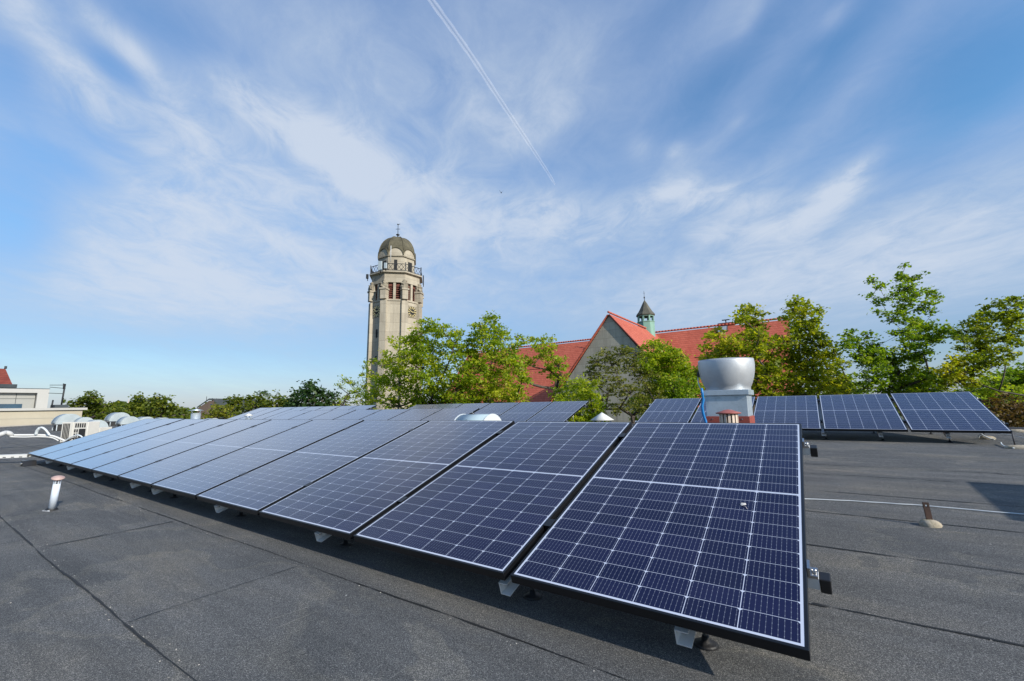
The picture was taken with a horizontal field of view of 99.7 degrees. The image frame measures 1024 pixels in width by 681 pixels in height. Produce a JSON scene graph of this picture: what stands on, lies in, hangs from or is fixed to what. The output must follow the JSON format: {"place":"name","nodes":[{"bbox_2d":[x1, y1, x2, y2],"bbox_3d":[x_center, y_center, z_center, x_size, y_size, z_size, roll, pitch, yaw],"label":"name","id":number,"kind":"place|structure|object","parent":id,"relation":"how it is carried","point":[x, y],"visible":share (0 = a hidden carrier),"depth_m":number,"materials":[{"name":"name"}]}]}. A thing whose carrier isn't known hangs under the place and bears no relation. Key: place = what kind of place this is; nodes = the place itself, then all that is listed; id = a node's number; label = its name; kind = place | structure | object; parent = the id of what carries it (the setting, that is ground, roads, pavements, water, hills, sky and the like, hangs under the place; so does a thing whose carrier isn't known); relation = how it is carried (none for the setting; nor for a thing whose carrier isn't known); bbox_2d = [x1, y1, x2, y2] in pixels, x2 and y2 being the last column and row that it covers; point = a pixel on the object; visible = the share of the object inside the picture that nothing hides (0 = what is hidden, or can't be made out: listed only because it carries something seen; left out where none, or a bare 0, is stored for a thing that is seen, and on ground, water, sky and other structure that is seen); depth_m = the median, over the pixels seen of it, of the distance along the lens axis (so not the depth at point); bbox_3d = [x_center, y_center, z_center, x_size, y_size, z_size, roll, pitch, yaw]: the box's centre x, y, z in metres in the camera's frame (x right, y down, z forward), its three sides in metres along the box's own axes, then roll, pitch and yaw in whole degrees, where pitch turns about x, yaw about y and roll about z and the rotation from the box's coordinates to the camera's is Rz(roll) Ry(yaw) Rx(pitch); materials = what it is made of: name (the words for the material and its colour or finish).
{"place":"outdoors","nodes":[
{"label":"outdoors","id":0,"kind":"place"},
{"bbox_2d":[0,366,16,387],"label":"red roofed house","id":1,"kind":"structure","parent":0,"point":[5,381],"depth_m":49.27,"materials":[{"name":"tile"}]},
{"bbox_2d":[197,397,257,418],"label":"brown house","id":2,"kind":"structure","parent":0,"point":[206,406],"depth_m":95.01,"materials":[{"name":"stone"}]},
{"bbox_2d":[365,224,423,409],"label":"church tower","id":3,"kind":"structure","parent":0,"point":[395,295],"depth_m":58.53,"materials":[{"name":"stone"}]},
{"bbox_2d":[0,0,1023,408],"label":"sky","id":4,"kind":"structure","parent":0,"point":[199,199],"materials":[{"name":"blue"}]},
{"bbox_2d":[447,311,793,421],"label":"church","id":5,"kind":"structure","parent":0,"point":[613,331],"depth_m":47.98,"materials":[{"name":"tile"}]},
{"bbox_2d":[636,297,654,335],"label":"ridge turret","id":6,"kind":"object","parent":5,"relation":"on","point":[646,311],"visible":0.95,"depth_m":52.49,"materials":[{"name":"green metal"}]},
{"label":"ground","id":7,"kind":"structure","parent":0,"visible":0},
{"bbox_2d":[0,388,49,407],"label":"white block","id":8,"kind":"structure","parent":7,"relation":"on","point":[24,397],"depth_m":34.72,"materials":[{"name":"paint"}]},
{"bbox_2d":[0,404,21,407],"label":"window","id":9,"kind":"structure","parent":8,"relation":"in","point":[1,405],"depth_m":34.16,"materials":[{"name":"blue glass"}]},
{"bbox_2d":[0,408,87,425],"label":"beige block","id":10,"kind":"structure","parent":7,"relation":"on","point":[19,416],"depth_m":29.44,"materials":[{"name":"beige concrete"}]},
{"bbox_2d":[51,383,65,404],"bbox_3d":[-34.410,4.175,32.604,0.110,1.872,0.879,-7,-10,34],"label":"tv antenna","id":11,"kind":"object","parent":10,"relation":"on","point":[64,386],"visible":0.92,"depth_m":32.85,"materials":[{"name":"metal"}]},
{"bbox_2d":[63,390,121,419],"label":"leafy tree","id":12,"kind":"object","parent":7,"relation":"on","point":[94,403],"visible":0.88,"depth_m":57.66,"materials":[{"name":"green plant"}]},
{"bbox_2d":[95,402,130,420],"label":"leafy tree","id":13,"kind":"object","parent":7,"relation":"on","point":[119,409],"visible":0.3,"depth_m":64.09,"materials":[{"name":"green plant"}]},
{"bbox_2d":[118,391,196,418],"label":"leafy tree","id":14,"kind":"object","parent":7,"relation":"on","point":[164,405],"visible":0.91,"depth_m":59.15,"materials":[{"name":"green plant"}]},
{"bbox_2d":[201,402,241,418],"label":"bushy tree","id":15,"kind":"object","parent":7,"relation":"on","point":[223,412],"visible":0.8,"depth_m":44.71,"materials":[{"name":"green plant"}]},
{"bbox_2d":[223,393,272,414],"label":"hedge tree","id":16,"kind":"object","parent":7,"relation":"on","point":[251,403],"visible":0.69,"depth_m":65.42,"materials":[{"name":"green plant"}]},
{"bbox_2d":[255,389,293,407],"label":"hedge tree","id":17,"kind":"object","parent":7,"relation":"on","point":[279,401],"visible":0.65,"depth_m":65.30,"materials":[{"name":"green plant"}]},
{"bbox_2d":[282,379,341,406],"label":"dark tree","id":18,"kind":"object","parent":7,"relation":"on","point":[307,391],"visible":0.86,"depth_m":61.31,"materials":[{"name":"green plant"}]},
{"bbox_2d":[333,363,385,409],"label":"sapling","id":19,"kind":"object","parent":7,"relation":"on","point":[354,392],"visible":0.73,"depth_m":29.86,"materials":[{"name":"green plant"}]},
{"bbox_2d":[358,316,465,408],"bbox_3d":[-5.589,7.559,22.773,6.430,18.061,4.878,0,-9,-3],"label":"maple tree","id":20,"kind":"object","parent":7,"relation":"on","point":[434,368],"visible":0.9,"depth_m":23.47,"materials":[{"name":"green plant"}]},
{"bbox_2d":[435,310,533,403],"bbox_3d":[-1.389,7.388,22.478,5.215,18.174,5.002,0,-9,-6],"label":"maple tree","id":21,"kind":"object","parent":7,"relation":"on","point":[467,382],"visible":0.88,"depth_m":22.53,"materials":[{"name":"green plant"}]},
{"bbox_2d":[0,421,1023,680],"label":"flat roof building","id":22,"kind":"structure","parent":7,"relation":"on","point":[206,591],"depth_m":2.01,"materials":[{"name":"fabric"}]},
{"bbox_2d":[0,454,36,466],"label":"cable tray","id":23,"kind":"object","parent":22,"relation":"on","point":[23,463],"visible":0.95,"depth_m":7.83,"materials":[{"name":"white metal"}]},
{"bbox_2d":[10,436,58,440],"bbox_3d":[-12.449,2.563,11.275,0.991,0.170,0.079,2,-9,-19],"label":"duct","id":24,"kind":"object","parent":22,"relation":"on","point":[33,436],"visible":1,"depth_m":11.24,"materials":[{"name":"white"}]},
{"bbox_2d":[14,434,64,440],"bbox_3d":[-12.456,2.578,11.392,1.212,0.258,0.134,1,-9,-16],"label":"duct","id":25,"kind":"object","parent":22,"relation":"on","point":[57,437],"visible":0.88,"depth_m":11.39,"materials":[{"name":"white metal"}]},
{"bbox_2d":[0,431,13,436],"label":"duct","id":26,"kind":"object","parent":25,"relation":"attached to","point":[8,433],"visible":1,"depth_m":11.09,"materials":[{"name":"white metal"}]},
{"bbox_2d":[43,475,64,511],"bbox_3d":[-4.250,1.420,4.006,0.204,0.330,0.107,-7,-10,34],"label":"vent pipe","id":27,"kind":"object","parent":22,"relation":"on","point":[57,480],"visible":1,"depth_m":3.99,"materials":[{"name":"grey plastic"}]},
{"bbox_2d":[51,414,79,430],"bbox_3d":[-21.172,3.875,20.547,1.002,0.766,0.936,-7,-10,34],"label":"barrel hood","id":28,"kind":"object","parent":22,"relation":"on","point":[59,419],"visible":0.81,"depth_m":20.21,"materials":[{"name":"silver metal"}]},
{"bbox_2d":[60,421,99,442],"bbox_3d":[-12.124,2.590,12.112,0.728,0.612,0.362,-1,-9,0],"label":"air conditioner","id":29,"kind":"object","parent":22,"relation":"on","point":[70,429],"visible":0.65,"depth_m":11.97,"materials":[{"name":"white metal"}]},
{"bbox_2d":[73,417,92,421],"bbox_3d":[-19.819,3.843,19.966,0.666,0.589,0.616,-7,-10,34],"label":"barrel hood","id":30,"kind":"object","parent":22,"relation":"on","point":[82,419],"visible":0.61,"depth_m":19.79,"materials":[{"name":"silver metal"}]},
{"bbox_2d":[104,412,129,425],"bbox_3d":[-21.961,4.366,24.051,1.002,0.714,0.936,-7,-10,34],"label":"barrel hood","id":31,"kind":"object","parent":22,"relation":"on","point":[115,416],"visible":0.75,"depth_m":23.69,"materials":[{"name":"silver metal"}]},
{"bbox_2d":[115,416,139,426],"bbox_3d":[-19.587,4.129,22.019,0.834,0.514,0.776,-7,-10,34],"label":"barrel hood","id":32,"kind":"object","parent":22,"relation":"on","point":[126,420],"visible":0.82,"depth_m":21.78,"materials":[{"name":"silver metal"}]},
{"bbox_2d":[151,488,179,497],"bbox_3d":[-3.150,1.372,5.016,0.103,0.650,1.604,-7,-10,34],"label":"rail support","id":33,"kind":"object","parent":22,"relation":"on","point":[155,491],"visible":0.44,"depth_m":4.39,"materials":[{"name":"metal"}]},
{"bbox_2d":[189,409,203,418],"bbox_3d":[-10.960,2.780,14.938,0.460,0.830,0.460,-7,-10,34],"label":"round flue","id":34,"kind":"object","parent":22,"relation":"on","point":[195,415],"visible":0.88,"depth_m":14.86,"materials":[{"name":"silver metal"}]},
{"bbox_2d":[214,505,246,516],"bbox_3d":[-1.943,1.226,4.189,0.103,0.650,1.604,-7,-10,34],"label":"rail support","id":35,"kind":"object","parent":22,"relation":"on","point":[218,509],"visible":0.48,"depth_m":3.57,"materials":[{"name":"metal"}]},
{"bbox_2d":[315,531,352,546],"bbox_3d":[-0.745,1.081,3.367,0.103,0.650,1.604,-7,-10,34],"label":"rail support","id":36,"kind":"object","parent":22,"relation":"on","point":[320,536],"visible":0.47,"depth_m":2.75,"materials":[{"name":"metal"}]},
{"bbox_2d":[70,446,832,594],"bbox_3d":[-3.777,1.425,4.862,11.919,0.094,0.060,-7,8,34],"label":"mounting rail","id":37,"kind":"object","parent":36,"relation":"on","point":[817,580],"visible":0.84,"depth_m":1.52,"materials":[{"name":"metal"}]},
{"bbox_2d":[27,419,160,457],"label":"solar panel","id":38,"kind":"object","parent":37,"relation":"on","point":[50,449],"visible":0.74,"depth_m":8.15,"materials":[{"name":"blue glass"}]},
{"bbox_2d":[54,419,207,465],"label":"solar panel","id":39,"kind":"object","parent":37,"relation":"on","point":[68,460],"visible":0.86,"depth_m":6.93,"materials":[{"name":"blue glass"}]},
{"bbox_2d":[92,419,270,478],"bbox_3d":[-4.391,1.404,5.860,1.038,0.037,1.755,-7,8,34],"label":"solar panel","id":40,"kind":"object","parent":37,"relation":"on","point":[115,469],"visible":0.89,"depth_m":5.70,"materials":[{"name":"blue glass"}]},
{"bbox_2d":[259,420,514,539],"bbox_3d":[-0.870,0.975,3.445,1.038,0.038,1.755,-7,9,34],"label":"solar panel","id":41,"kind":"object","parent":37,"relation":"on","point":[349,501],"visible":0.93,"depth_m":3.18,"materials":[{"name":"blue glass"}]},
{"bbox_2d":[353,421,631,580],"bbox_3d":[0.011,0.871,2.841,1.038,0.036,1.755,-7,8,34],"label":"solar panel","id":42,"kind":"object","parent":37,"relation":"on","point":[491,507],"visible":0.98,"depth_m":2.52,"materials":[{"name":"blue glass"}]},
{"bbox_2d":[510,422,810,660],"bbox_3d":[0.891,0.764,2.238,1.038,0.037,1.755,-7,8,34],"label":"solar panel","id":43,"kind":"object","parent":37,"relation":"on","point":[657,521],"visible":1,"depth_m":1.85,"materials":[{"name":"blue glass"}]},
{"bbox_2d":[146,423,817,456],"bbox_3d":[-3.185,1.191,5.766,11.919,0.094,0.060,-7,8,34],"label":"mounting rail","id":44,"kind":"object","parent":36,"relation":"on","point":[808,449],"visible":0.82,"depth_m":2.43,"materials":[{"name":"metal"}]},
{"bbox_2d":[39,418,183,461],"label":"solar panel","id":45,"kind":"object","parent":44,"relation":"on","point":[52,456],"visible":0.9,"depth_m":7.54,"materials":[{"name":"blue glass"}]},
{"bbox_2d":[71,419,237,471],"bbox_3d":[-5.272,1.510,6.463,1.038,0.038,1.755,-7,8,34],"label":"solar panel","id":46,"kind":"object","parent":44,"relation":"on","point":[89,464],"visible":0.88,"depth_m":6.31,"materials":[{"name":"blue glass"}]},
{"bbox_2d":[118,420,311,486],"bbox_3d":[-3.511,1.297,5.256,1.038,0.037,1.755,-7,8,34],"label":"solar panel","id":47,"kind":"object","parent":44,"relation":"on","point":[149,475],"visible":0.87,"depth_m":5.07,"materials":[{"name":"blue glass"}]},
{"bbox_2d":[152,420,363,498],"bbox_3d":[-2.631,1.189,4.653,1.038,0.037,1.755,-7,8,34],"label":"solar panel","id":48,"kind":"object","parent":44,"relation":"on","point":[194,482],"visible":0.8,"depth_m":4.45,"materials":[{"name":"blue glass"}]},
{"bbox_2d":[196,420,428,515],"bbox_3d":[-1.750,1.083,4.049,1.038,0.038,1.755,-7,8,34],"label":"solar panel","id":49,"kind":"object","parent":44,"relation":"on","point":[255,491],"visible":0.83,"depth_m":3.82,"materials":[{"name":"blue glass"}]},
{"bbox_2d":[454,414,500,420],"bbox_3d":[-0.496,1.397,6.206,0.556,0.678,0.536,-7,-10,34],"label":"barrel hood","id":50,"kind":"object","parent":22,"relation":"on","point":[488,417],"visible":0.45,"depth_m":6.13,"materials":[{"name":"plastic"}]},
{"bbox_2d":[498,450,612,600],"bbox_3d":[0.437,0.938,2.557,0.103,0.650,1.604,-7,-10,34],"label":"rail support","id":51,"kind":"object","parent":22,"relation":"on","point":[507,586],"visible":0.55,"depth_m":1.94,"materials":[{"name":"metal"}]},
{"bbox_2d":[591,413,613,421],"bbox_3d":[1.565,1.532,7.457,0.410,0.575,0.410,-7,-10,34],"label":"cone cowl","id":52,"kind":"object","parent":22,"relation":"on","point":[601,417],"visible":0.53,"depth_m":7.38,"materials":[{"name":"white metal"}]},
{"bbox_2d":[674,626,719,650],"bbox_3d":[1.052,0.864,2.135,0.103,0.650,1.604,-7,-10,34],"label":"rail support","id":53,"kind":"object","parent":22,"relation":"on","point":[684,637],"visible":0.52,"depth_m":1.51,"materials":[{"name":"metal"}]},
{"bbox_2d":[697,357,754,422],"bbox_3d":[2.665,0.873,5.306,0.658,1.272,0.670,-7,-10,34],"label":"exhaust fan","id":54,"kind":"object","parent":22,"relation":"on","point":[727,383],"visible":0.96,"depth_m":5.14,"materials":[{"name":"silver metal"}]},
{"bbox_2d":[716,409,740,422],"bbox_3d":[1.932,0.979,3.795,0.210,0.738,0.210,-7,-10,34],"label":"vent pipe","id":55,"kind":"object","parent":22,"relation":"on","point":[728,416],"visible":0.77,"depth_m":3.79,"materials":[{"name":"silver metal"}]},
{"bbox_2d":[818,400,826,438],"bbox_3d":[5.645,1.411,7.838,0.103,0.661,1.604,-7,-10,34],"label":"rail support","id":56,"kind":"object","parent":22,"relation":"on","point":[823,432],"visible":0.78,"depth_m":7.39,"materials":[{"name":"metal"}]},
{"bbox_2d":[635,419,1008,426],"bbox_3d":[4.903,1.472,7.764,5.482,0.094,0.060,-7,8,34],"label":"mounting rail","id":57,"kind":"object","parent":56,"relation":"on","point":[904,421],"visible":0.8,"depth_m":6.84,"materials":[{"name":"metal"}]},
{"bbox_2d":[753,395,821,430],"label":"solar panel","id":58,"kind":"object","parent":57,"relation":"on","point":[803,411],"visible":0.81,"depth_m":8.13,"materials":[{"name":"blue glass"}]},
{"bbox_2d":[819,394,907,431],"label":"solar panel","id":59,"kind":"object","parent":57,"relation":"on","point":[865,412],"visible":1,"depth_m":7.40,"materials":[{"name":"blue glass"}]},
{"bbox_2d":[890,392,1011,433],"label":"solar panel","id":60,"kind":"object","parent":57,"relation":"on","point":[955,412],"visible":0.88,"depth_m":6.79,"materials":[{"name":"blue glass"}]},
{"bbox_2d":[805,498,1023,514],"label":"conductor wire","id":61,"kind":"object","parent":22,"relation":"on","point":[919,505],"visible":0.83,"depth_m":3.25,"materials":[{"name":"metal"}]},
{"bbox_2d":[919,502,942,527],"bbox_3d":[2.702,1.127,2.797,0.113,0.152,0.089,-7,-10,34],"label":"rod holder","id":62,"kind":"object","parent":22,"relation":"on","point":[929,522],"visible":1,"depth_m":2.79,"materials":[{"name":"concrete"}]},
{"bbox_2d":[929,432,951,441],"bbox_3d":[6.877,1.262,6.993,0.103,0.661,1.604,-7,-10,34],"label":"rail support","id":63,"kind":"object","parent":22,"relation":"on","point":[947,435],"visible":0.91,"depth_m":6.38,"materials":[{"name":"metal"}]},
{"bbox_2d":[649,396,981,405],"bbox_3d":[5.495,1.238,8.668,5.482,0.094,0.060,-7,8,34],"label":"mounting rail","id":64,"kind":"object","parent":63,"relation":"on","point":[979,399],"visible":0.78,"depth_m":7.77,"materials":[{"name":"metal"}]},
{"bbox_2d":[637,398,701,422],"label":"solar panel","id":65,"kind":"object","parent":64,"relation":"on","point":[672,410],"visible":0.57,"depth_m":9.40,"materials":[{"name":"blue glass"}]},
{"bbox_2d":[690,397,755,422],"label":"solar panel","id":66,"kind":"object","parent":64,"relation":"on","point":[697,417],"visible":0.2,"depth_m":8.80,"materials":[{"name":"blue glass"}]},
{"bbox_2d":[1004,432,1023,448],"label":"rod holder","id":67,"kind":"object","parent":22,"relation":"on","point":[1015,446],"visible":0.99,"depth_m":5.66,"materials":[{"name":"metal"}]},
{"bbox_2d":[510,333,571,399],"bbox_3d":[1.668,7.994,23.793,4.063,17.251,3.136,2,-9,-20],"label":"maple tree","id":68,"kind":"object","parent":7,"relation":"on","point":[545,354],"visible":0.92,"depth_m":24.68,"materials":[{"name":"green plant"}]},
{"bbox_2d":[546,373,609,421],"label":"round tree","id":69,"kind":"object","parent":7,"relation":"on","point":[584,392],"visible":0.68,"depth_m":19.22,"materials":[{"name":"green plant"}]},
{"bbox_2d":[580,345,666,423],"bbox_3d":[7.122,8.526,25.783,5.399,16.618,3.783,0,-9,-9],"label":"sumac tree","id":70,"kind":"object","parent":7,"relation":"on","point":[595,362],"visible":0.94,"depth_m":26.49,"materials":[{"name":"green plant"}]},
{"bbox_2d":[625,337,705,420],"bbox_3d":[10.912,8.457,27.974,6.849,17.297,5.289,-1,-9,2],"label":"lime tree","id":71,"kind":"object","parent":7,"relation":"on","point":[666,361],"visible":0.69,"depth_m":28.11,"materials":[{"name":"green plant"}]},
{"bbox_2d":[687,302,790,413],"bbox_3d":[9.079,6.821,16.352,3.576,17.097,4.873,-7,-10,34],"label":"maple tree","id":72,"kind":"object","parent":7,"relation":"on","point":[755,349],"visible":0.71,"depth_m":16.57,"materials":[{"name":"green plant"}]},
{"bbox_2d":[772,294,856,398],"bbox_3d":[12.573,6.766,17.363,5.026,17.390,2.946,7,-12,-42],"label":"maple tree","id":73,"kind":"object","parent":7,"relation":"on","point":[820,379],"visible":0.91,"depth_m":17.36,"materials":[{"name":"green plant"}]},
{"bbox_2d":[824,372,868,393],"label":"tree","id":74,"kind":"object","parent":7,"relation":"on","point":[851,392],"visible":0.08,"depth_m":47.34,"materials":[{"name":"green plant"}]},
{"bbox_2d":[835,262,973,396],"bbox_3d":[14.454,6.010,15.030,6.822,18.120,2.959,1,-9,-15],"label":"maple tree","id":75,"kind":"object","parent":7,"relation":"on","point":[913,378],"visible":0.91,"depth_m":15.75,"materials":[{"name":"green plant"}]},
{"bbox_2d":[927,295,1023,395],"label":"maple tree","id":76,"kind":"object","parent":7,"relation":"on","point":[983,354],"visible":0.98,"depth_m":14.54,"materials":[{"name":"green plant"}]},
{"bbox_2d":[946,373,1023,413],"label":"tree","id":77,"kind":"object","parent":7,"relation":"on","point":[982,392],"visible":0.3,"depth_m":23.99,"materials":[{"name":"green plant"}]},
{"bbox_2d":[977,362,1023,398],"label":"tree","id":78,"kind":"object","parent":7,"relation":"on","point":[1015,372],"visible":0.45,"depth_m":58.40,"materials":[{"name":"green plant"}]},
{"bbox_2d":[982,392,1023,426],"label":"bronze tree","id":79,"kind":"object","parent":7,"relation":"on","point":[1013,413],"visible":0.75,"depth_m":13.36,"materials":[{"name":"brown plant"}]},
{"bbox_3d":[-6.904,2.456,12.510,0.103,0.626,1.604,-7,-10,34],"label":"rail support","id":80,"kind":"object","parent":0,"visible":0},
{"bbox_3d":[-4.502,2.154,10.278,7.627,0.093,0.060,-7,8,34],"label":"rail","id":81,"kind":"object","parent":80,"relation":"on","visible":0},
{"bbox_2d":[309,410,354,419],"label":"solar panel","id":82,"kind":"object","parent":81,"relation":"on","point":[332,414],"visible":0.4,"depth_m":11.65,"materials":[{"name":"blue glass"}]},
{"bbox_2d":[389,409,441,419],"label":"solar panel","id":83,"kind":"object","parent":81,"relation":"on","point":[415,414],"visible":0.37,"depth_m":9.85,"materials":[{"name":"blue glass"}]},
{"bbox_2d":[422,408,479,420],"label":"solar panel","id":84,"kind":"object","parent":81,"relation":"attached to","point":[448,414],"visible":0.4,"depth_m":9.29,"materials":[{"name":"blue glass"}]},
{"label":"rail","id":85,"kind":"object","parent":80,"relation":"on","visible":0},
{"bbox_2d":[271,411,309,419],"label":"solar panel","id":86,"kind":"object","parent":85,"relation":"attached to","point":[289,415],"visible":0.31,"depth_m":12.85,"materials":[{"name":"blue glass"}]},
{"bbox_2d":[288,410,331,419],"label":"solar panel","id":87,"kind":"object","parent":85,"relation":"attached to","point":[310,414],"visible":0.41,"depth_m":12.27,"materials":[{"name":"blue glass"}]},
{"bbox_2d":[333,409,381,419],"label":"solar panel","id":88,"kind":"object","parent":85,"relation":"attached to","point":[357,414],"visible":0.38,"depth_m":11.05,"materials":[{"name":"blue glass"}]},
{"bbox_2d":[360,409,409,420],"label":"solar panel","id":89,"kind":"object","parent":85,"relation":"attached to","point":[385,414],"visible":0.36,"depth_m":10.46,"materials":[{"name":"blue glass"}]},
{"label":"rail support","id":90,"kind":"object","parent":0,"visible":0},
{"bbox_3d":[-1.371,2.208,11.848,6.554,0.093,0.060,-7,8,34],"label":"rail","id":91,"kind":"object","parent":90,"relation":"on","visible":0},
{"bbox_2d":[408,404,437,408],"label":"solar panel","id":92,"kind":"object","parent":91,"relation":"on","point":[429,406],"visible":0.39,"depth_m":14.27,"materials":[{"name":"blue glass"}]},
{"bbox_2d":[475,402,519,415],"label":"solar panel","id":93,"kind":"object","parent":91,"relation":"on","point":[498,409],"visible":0.45,"depth_m":12.23,"materials":[{"name":"blue glass"}]},
{"label":"rail","id":94,"kind":"object","parent":90,"relation":"on","visible":0},
{"bbox_2d":[430,404,461,408],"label":"solar panel","id":95,"kind":"object","parent":94,"relation":"attached to","point":[440,406],"visible":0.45,"depth_m":13.68,"materials":[{"name":"blue glass"}]},
{"bbox_2d":[457,403,489,412],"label":"solar panel","id":96,"kind":"object","parent":94,"relation":"on","point":[476,405],"visible":0.31,"depth_m":13.06,"materials":[{"name":"blue glass"}]},
{"bbox_2d":[499,402,552,422],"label":"solar panel","id":97,"kind":"object","parent":94,"relation":"on","point":[523,411],"visible":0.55,"depth_m":11.41,"materials":[{"name":"blue glass"}]},
{"bbox_2d":[528,401,588,421],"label":"solar panel","id":98,"kind":"object","parent":94,"relation":"on","point":[561,411],"visible":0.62,"depth_m":10.78,"materials":[{"name":"blue glass"}]},
{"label":"rail support","id":99,"kind":"object","parent":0,"visible":0},
{"bbox_3d":[-9.138,3.093,16.928,8.700,0.093,0.060,-7,8,34],"label":"rail","id":100,"kind":"object","parent":99,"relation":"on","visible":0},
{"bbox_2d":[333,406,355,409],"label":"solar panel","id":101,"kind":"object","parent":100,"relation":"on","point":[344,407],"visible":0.28,"depth_m":16.32,"materials":[{"name":"blue glass"}]},
{"bbox_2d":[349,405,376,409],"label":"solar panel","id":102,"kind":"object","parent":100,"relation":"on","point":[363,407],"visible":0.41,"depth_m":15.68,"materials":[{"name":"blue glass"}]},
{"label":"rail","id":103,"kind":"object","parent":99,"relation":"on","visible":0},
{"bbox_2d":[228,408,268,418],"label":"solar panel","id":104,"kind":"object","parent":103,"relation":"on","point":[249,412],"visible":0.48,"depth_m":19.56,"materials":[{"name":"blue glass"}]},
{"bbox_2d":[240,407,282,418],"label":"solar panel","id":105,"kind":"object","parent":103,"relation":"on","point":[257,414],"visible":0.59,"depth_m":19.01,"materials":[{"name":"blue glass"}]},
{"bbox_2d":[252,407,295,418],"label":"solar panel","id":106,"kind":"object","parent":103,"relation":"on","point":[272,413],"visible":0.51,"depth_m":18.33,"materials":[{"name":"blue glass"}]},
{"bbox_2d":[265,407,308,418],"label":"solar panel","id":107,"kind":"object","parent":103,"relation":"on","point":[290,410],"visible":0.42,"depth_m":17.91,"materials":[{"name":"blue glass"}]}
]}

